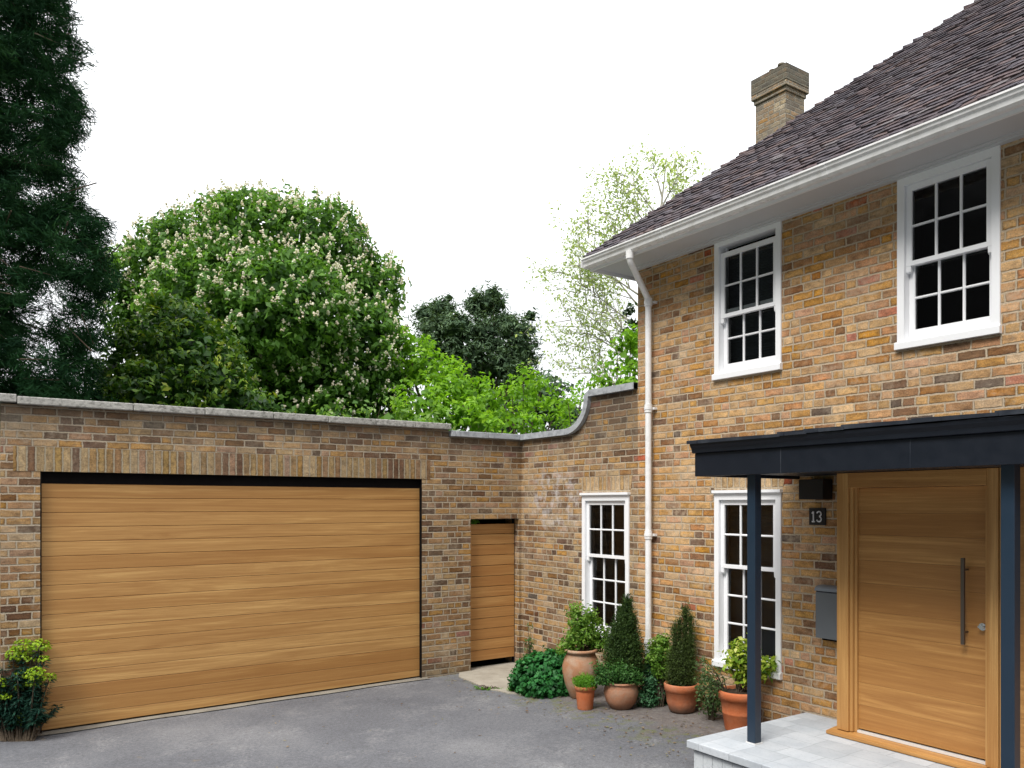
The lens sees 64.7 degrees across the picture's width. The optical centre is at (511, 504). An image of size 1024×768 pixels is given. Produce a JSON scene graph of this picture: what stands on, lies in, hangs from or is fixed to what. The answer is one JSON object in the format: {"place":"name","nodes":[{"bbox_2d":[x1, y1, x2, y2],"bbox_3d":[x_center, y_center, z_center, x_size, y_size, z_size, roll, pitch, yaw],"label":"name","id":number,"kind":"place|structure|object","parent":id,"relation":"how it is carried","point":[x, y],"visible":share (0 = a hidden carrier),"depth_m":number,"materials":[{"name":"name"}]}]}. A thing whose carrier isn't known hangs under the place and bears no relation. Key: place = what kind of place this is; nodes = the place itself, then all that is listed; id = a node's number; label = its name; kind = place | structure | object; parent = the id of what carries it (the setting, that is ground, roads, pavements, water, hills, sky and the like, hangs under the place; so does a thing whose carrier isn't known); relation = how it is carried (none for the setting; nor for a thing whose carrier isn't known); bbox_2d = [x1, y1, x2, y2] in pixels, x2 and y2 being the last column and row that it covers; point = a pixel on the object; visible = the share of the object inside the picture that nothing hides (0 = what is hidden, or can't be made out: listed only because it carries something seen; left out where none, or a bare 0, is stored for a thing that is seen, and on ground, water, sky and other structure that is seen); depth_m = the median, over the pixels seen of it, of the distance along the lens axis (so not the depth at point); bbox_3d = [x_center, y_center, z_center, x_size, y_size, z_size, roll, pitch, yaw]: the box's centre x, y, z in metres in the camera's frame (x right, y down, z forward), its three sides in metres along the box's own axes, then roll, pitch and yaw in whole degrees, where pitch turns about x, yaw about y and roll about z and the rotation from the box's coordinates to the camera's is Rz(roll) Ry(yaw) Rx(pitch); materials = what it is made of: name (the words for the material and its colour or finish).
{"place":"outdoors","nodes":[
{"label":"outdoors","id":0,"kind":"place"},
{"bbox_2d":[0,674,727,767],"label":"driveway","id":1,"kind":"structure","parent":0,"point":[363,728],"depth_m":7.49,"materials":[{"name":"grey asphalt"}]},
{"bbox_2d":[0,638,63,741],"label":"euphorbia","id":2,"kind":"object","parent":1,"relation":"on","point":[19,714],"visible":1,"depth_m":7.54,"materials":[{"name":"green plant"}]},
{"bbox_2d":[35,676,429,735],"bbox_3d":[-2.869,2.174,8.993,4.220,0.043,0.390,0,0,-34],"label":"threshold strip","id":3,"kind":"object","parent":1,"relation":"on","point":[161,715],"visible":0.58,"depth_m":8.69,"materials":[{"name":"concrete"}]},
{"bbox_2d":[0,382,637,740],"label":"garden wall","id":4,"kind":"structure","parent":1,"relation":"on","point":[156,559],"depth_m":9.10,"materials":[{"name":"brick"}]},
{"bbox_2d":[42,484,418,729],"bbox_3d":[-2.854,0.985,8.955,4.085,2.383,0.030,0,0,-34],"label":"garage door","id":5,"kind":"structure","parent":4,"relation":"in","point":[144,651],"depth_m":8.73,"materials":[{"name":"brown wood"}]},
{"bbox_2d":[471,519,479,523],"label":"shrub","id":6,"kind":"object","parent":4,"relation":"on","point":[473,521],"visible":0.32,"depth_m":10.59,"materials":[{"name":"green plant"}]},
{"bbox_2d":[523,622,534,655],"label":"wall weed","id":7,"kind":"object","parent":4,"relation":"attached to","point":[529,650],"depth_m":10.21,"materials":[{"name":"green plant"}]},
{"bbox_2d":[579,492,629,636],"bbox_3d":[1.229,0.733,9.565,0.415,1.855,0.857,0,0,-34],"label":"window","id":8,"kind":"structure","parent":4,"relation":"in","point":[606,515],"depth_m":9.77,"materials":[{"name":"white paint"}]},
{"bbox_2d":[269,679,712,760],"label":"leaf litter","id":9,"kind":"object","parent":1,"relation":"on","point":[578,726],"visible":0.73,"depth_m":7.71,"materials":[{"name":"brown plant"}]},
{"bbox_2d":[507,645,568,698],"bbox_3d":[0.378,1.885,9.178,0.783,0.554,0.788,0,0,-34],"label":"geranium mound","id":10,"kind":"object","parent":1,"relation":"on","point":[538,675],"visible":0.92,"depth_m":9.02,"materials":[{"name":"green plant"}]},
{"bbox_2d":[562,646,597,698],"bbox_3d":[0.756,1.848,8.898,0.406,0.535,0.405,0,0,-34],"label":"terracotta pot","id":11,"kind":"object","parent":1,"relation":"on","point":[575,663],"visible":0.67,"depth_m":8.75,"materials":[{"name":"ceramic"}]},
{"bbox_2d":[553,599,609,654],"bbox_3d":[0.832,1.346,8.912,0.713,0.611,0.382,0,0,-15],"label":"privet shrub","id":12,"kind":"object","parent":11,"relation":"in","point":[586,635],"visible":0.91,"depth_m":8.85,"materials":[{"name":"green plant"}]},
{"bbox_2d":[574,684,595,710],"bbox_3d":[0.756,1.989,8.364,0.221,0.242,0.221,0,0,-34],"label":"terracotta pot","id":13,"kind":"object","parent":1,"relation":"on","point":[585,698],"visible":0.81,"depth_m":8.29,"materials":[{"name":"ceramic"}]},
{"bbox_2d":[571,671,597,690],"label":"herb tuft","id":14,"kind":"object","parent":13,"relation":"in","point":[584,681],"visible":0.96,"depth_m":8.31,"materials":[{"name":"green plant"}]},
{"bbox_2d":[604,681,637,709],"bbox_3d":[1.127,1.962,8.365,0.352,0.281,0.352,0,0,-34],"label":"terracotta pot","id":15,"kind":"object","parent":1,"relation":"on","point":[624,696],"visible":0.72,"depth_m":8.23,"materials":[{"name":"ceramic"}]},
{"bbox_2d":[589,657,645,685],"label":"shrub","id":16,"kind":"object","parent":15,"relation":"in","point":[619,674],"visible":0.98,"depth_m":8.26,"materials":[{"name":"green plant"}]},
{"bbox_2d":[598,593,647,675],"bbox_3d":[1.165,1.382,8.461,0.534,0.948,0.506,0,0,-34],"label":"dwarf conifer","id":17,"kind":"object","parent":15,"relation":"in","point":[623,640],"visible":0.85,"depth_m":8.38,"materials":[{"name":"green plant"}]},
{"bbox_2d":[636,650,667,707],"bbox_3d":[1.437,1.808,8.528,0.506,0.597,0.485,0,0,-34],"label":"blue green shrub","id":18,"kind":"object","parent":1,"relation":"on","point":[648,691],"visible":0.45,"depth_m":8.40,"materials":[{"name":"green plant"}]},
{"bbox_2d":[643,633,671,706],"bbox_3d":[1.543,1.709,8.396,0.383,0.775,0.289,0,0,-1],"label":"yellow green shrub","id":19,"kind":"object","parent":1,"relation":"on","point":[660,648],"visible":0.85,"depth_m":8.36,"materials":[{"name":"green plant"}]},
{"bbox_2d":[664,681,699,713],"bbox_3d":[1.713,1.943,8.165,0.354,0.292,0.354,0,0,-34],"label":"terracotta pot","id":20,"kind":"object","parent":1,"relation":"on","point":[680,699],"visible":0.82,"depth_m":8.03,"materials":[{"name":"ceramic"}]},
{"bbox_2d":[661,601,699,686],"bbox_3d":[1.708,1.437,8.171,0.424,0.946,0.284,0,0,-6],"label":"spired conifer","id":21,"kind":"object","parent":20,"relation":"in","point":[680,670],"visible":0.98,"depth_m":8.14,"materials":[{"name":"green plant"}]},
{"bbox_2d":[692,662,721,720],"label":"ivy shrub","id":22,"kind":"object","parent":1,"relation":"on","point":[711,708],"visible":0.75,"depth_m":7.80,"materials":[{"name":"green plant"}]},
{"bbox_2d":[718,685,746,729],"bbox_3d":[2.101,1.892,7.472,0.384,0.365,0.384,0,0,-34],"label":"terracotta pot","id":23,"kind":"object","parent":1,"relation":"on","point":[734,706],"visible":0.59,"depth_m":7.35,"materials":[{"name":"ceramic"}]},
{"bbox_2d":[716,636,780,691],"bbox_3d":[2.197,1.465,7.474,0.550,0.550,0.317,0,0,-10],"label":"variegated shrub","id":24,"kind":"object","parent":23,"relation":"on","point":[736,658],"visible":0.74,"depth_m":7.44,"materials":[{"name":"green plant"}]},
{"bbox_2d":[581,0,1023,767],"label":"house","id":25,"kind":"structure","parent":1,"relation":"on","point":[831,286],"depth_m":6.53,"materials":[{"name":"brick"}]},
{"bbox_2d":[711,489,782,679],"bbox_3d":[2.391,0.740,7.853,0.415,1.870,0.819,0,0,-34],"label":"window","id":26,"kind":"structure","parent":25,"relation":"in","point":[730,506],"depth_m":7.93,"materials":[{"name":"white paint"}]},
{"bbox_2d":[712,221,782,380],"bbox_3d":[2.393,-1.907,7.855,0.410,1.474,0.817,0,0,-34],"label":"window","id":27,"kind":"structure","parent":25,"relation":"in","point":[747,273],"depth_m":7.89,"materials":[{"name":"white paint"}]},
{"bbox_2d":[799,479,832,499],"bbox_3d":[2.648,-0.133,7.042,0.159,0.175,0.239,0,0,-34],"label":"wall light","id":28,"kind":"object","parent":25,"relation":"attached to","point":[815,489],"visible":1,"depth_m":6.97,"materials":[{"name":"black metal"}]},
{"bbox_2d":[809,508,825,524],"bbox_3d":[2.683,0.104,7.110,0.024,0.150,0.166,0,0,-34],"label":"house number plaque","id":29,"kind":"object","parent":25,"relation":"attached to","point":[817,516],"visible":1,"depth_m":7.11,"materials":[{"name":"black metal"}]},
{"bbox_2d":[814,584,836,641],"bbox_3d":[2.771,0.932,6.891,0.122,0.468,0.368,0,0,-34],"label":"letterbox","id":30,"kind":"object","parent":25,"relation":"attached to","point":[826,612],"visible":0.48,"depth_m":6.92,"materials":[{"name":"grey metal"}]},
{"bbox_2d":[826,468,999,767],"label":"front door","id":31,"kind":"structure","parent":25,"relation":"in","point":[918,552],"depth_m":6.00,"materials":[{"name":"brown wood"}]},
{"bbox_2d":[894,145,1001,350],"bbox_3d":[3.462,-1.930,6.279,0.410,1.521,0.801,0,0,-34],"label":"window","id":32,"kind":"structure","parent":25,"relation":"in","point":[949,214],"depth_m":6.38,"materials":[{"name":"white paint"}]},
{"bbox_2d":[1,0,973,433],"label":"sky","id":33,"kind":"structure","parent":0,"point":[452,127],"materials":[{"name":"white"}]},
{"bbox_2d":[459,662,524,694],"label":"paving","id":34,"kind":"structure","parent":0,"point":[493,675],"depth_m":10.11,"materials":[{"name":"beige stone"}]},
{"bbox_2d":[474,685,503,689],"bbox_3d":[-0.269,2.120,9.358,0.364,0.072,0.107,0,0,-5],"label":"moss line","id":35,"kind":"object","parent":34,"relation":"on","point":[486,687],"visible":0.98,"depth_m":9.35,"materials":[{"name":"green plant"}]},
{"bbox_2d":[691,655,731,694],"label":"olive seedling","id":36,"kind":"object","parent":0,"point":[719,685],"visible":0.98,"depth_m":7.47,"materials":[{"name":"green plant"}]},
{"label":"garden ground","id":37,"kind":"structure","parent":0,"visible":0},
{"bbox_2d":[3,375,119,401],"bbox_3d":[-8.688,-0.137,13.858,3.971,4.677,1.656,0,0,-6],"label":"holly bush","id":38,"kind":"object","parent":37,"relation":"on","point":[97,396],"visible":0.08,"depth_m":13.80,"materials":[{"name":"green plant"}]},
{"bbox_2d":[0,0,127,400],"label":"cypress tree","id":39,"kind":"object","parent":37,"relation":"on","point":[30,47],"visible":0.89,"depth_m":12.59,"materials":[{"name":"green plant"}]},
{"bbox_2d":[81,291,296,412],"bbox_3d":[-6.276,-0.938,14.980,3.917,6.281,2.816,0,0,32],"label":"laurel bush","id":40,"kind":"object","parent":37,"relation":"on","point":[150,373],"visible":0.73,"depth_m":14.75,"materials":[{"name":"green plant"}]},
{"bbox_2d":[94,178,415,420],"bbox_3d":[-9.076,-4.463,26.434,11.750,13.353,7.503,0,0,3],"label":"horse chestnut","id":41,"kind":"object","parent":37,"relation":"on","point":[231,260],"visible":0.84,"depth_m":25.35,"materials":[{"name":"green plant"}]},
{"bbox_2d":[312,394,459,430],"bbox_3d":[-2.485,0.079,14.970,3.221,4.245,1.034,0,0,-2],"label":"flowering shrub","id":42,"kind":"object","parent":37,"relation":"on","point":[387,416],"visible":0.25,"depth_m":14.95,"materials":[{"name":"green plant"}]},
{"bbox_2d":[382,325,510,431],"bbox_3d":[-2.119,-1.878,25.889,4.005,8.198,6.032,0,0,-13],"label":"lime tree","id":43,"kind":"object","parent":37,"relation":"on","point":[438,390],"visible":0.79,"depth_m":24.69,"materials":[{"name":"green plant"}]},
{"bbox_2d":[406,280,546,432],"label":"scots pine","id":44,"kind":"object","parent":37,"relation":"on","point":[440,321],"visible":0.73,"depth_m":45.42,"materials":[{"name":"green plant"}]},
{"bbox_2d":[482,362,581,433],"bbox_3d":[0.633,-0.900,21.379,2.448,6.200,4.134,0,0,10],"label":"field maple","id":45,"kind":"object","parent":37,"relation":"on","point":[536,424],"visible":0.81,"depth_m":20.89,"materials":[{"name":"green plant"}]},
{"bbox_2d":[487,369,581,433],"bbox_3d":[0.748,-1.407,29.777,3.962,7.232,1.941,0,0,-5],"label":"dark yew","id":46,"kind":"object","parent":37,"relation":"on","point":[552,379],"visible":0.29,"depth_m":29.63,"materials":[{"name":"green plant"}]},
{"bbox_2d":[546,373,607,429],"bbox_3d":[1.691,-0.536,18.970,1.633,5.477,3.001,0,0,25],"label":"green sapling","id":47,"kind":"object","parent":37,"relation":"on","point":[574,400],"visible":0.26,"depth_m":19.05,"materials":[{"name":"green plant"}]},
{"bbox_2d":[586,320,637,389],"bbox_3d":[2.550,-0.898,16.998,1.785,6.198,1.413,0,0,-45],"label":"hazel bush","id":48,"kind":"object","parent":37,"relation":"on","point":[630,343],"visible":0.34,"depth_m":16.92,"materials":[{"name":"green plant"}]},
{"bbox_2d":[515,134,715,388],"bbox_3d":[3.237,-4.690,24.986,6.239,13.893,2.515,0,0,-3],"label":"young birch","id":49,"kind":"object","parent":37,"relation":"on","point":[596,277],"visible":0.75,"depth_m":25.09,"materials":[{"name":"green plant"}]},
{"bbox_2d":[620,302,637,375],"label":"ivy clump","id":50,"kind":"object","parent":37,"relation":"on","point":[630,310],"visible":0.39,"depth_m":18.45,"materials":[{"name":"green plant"}]}
]}

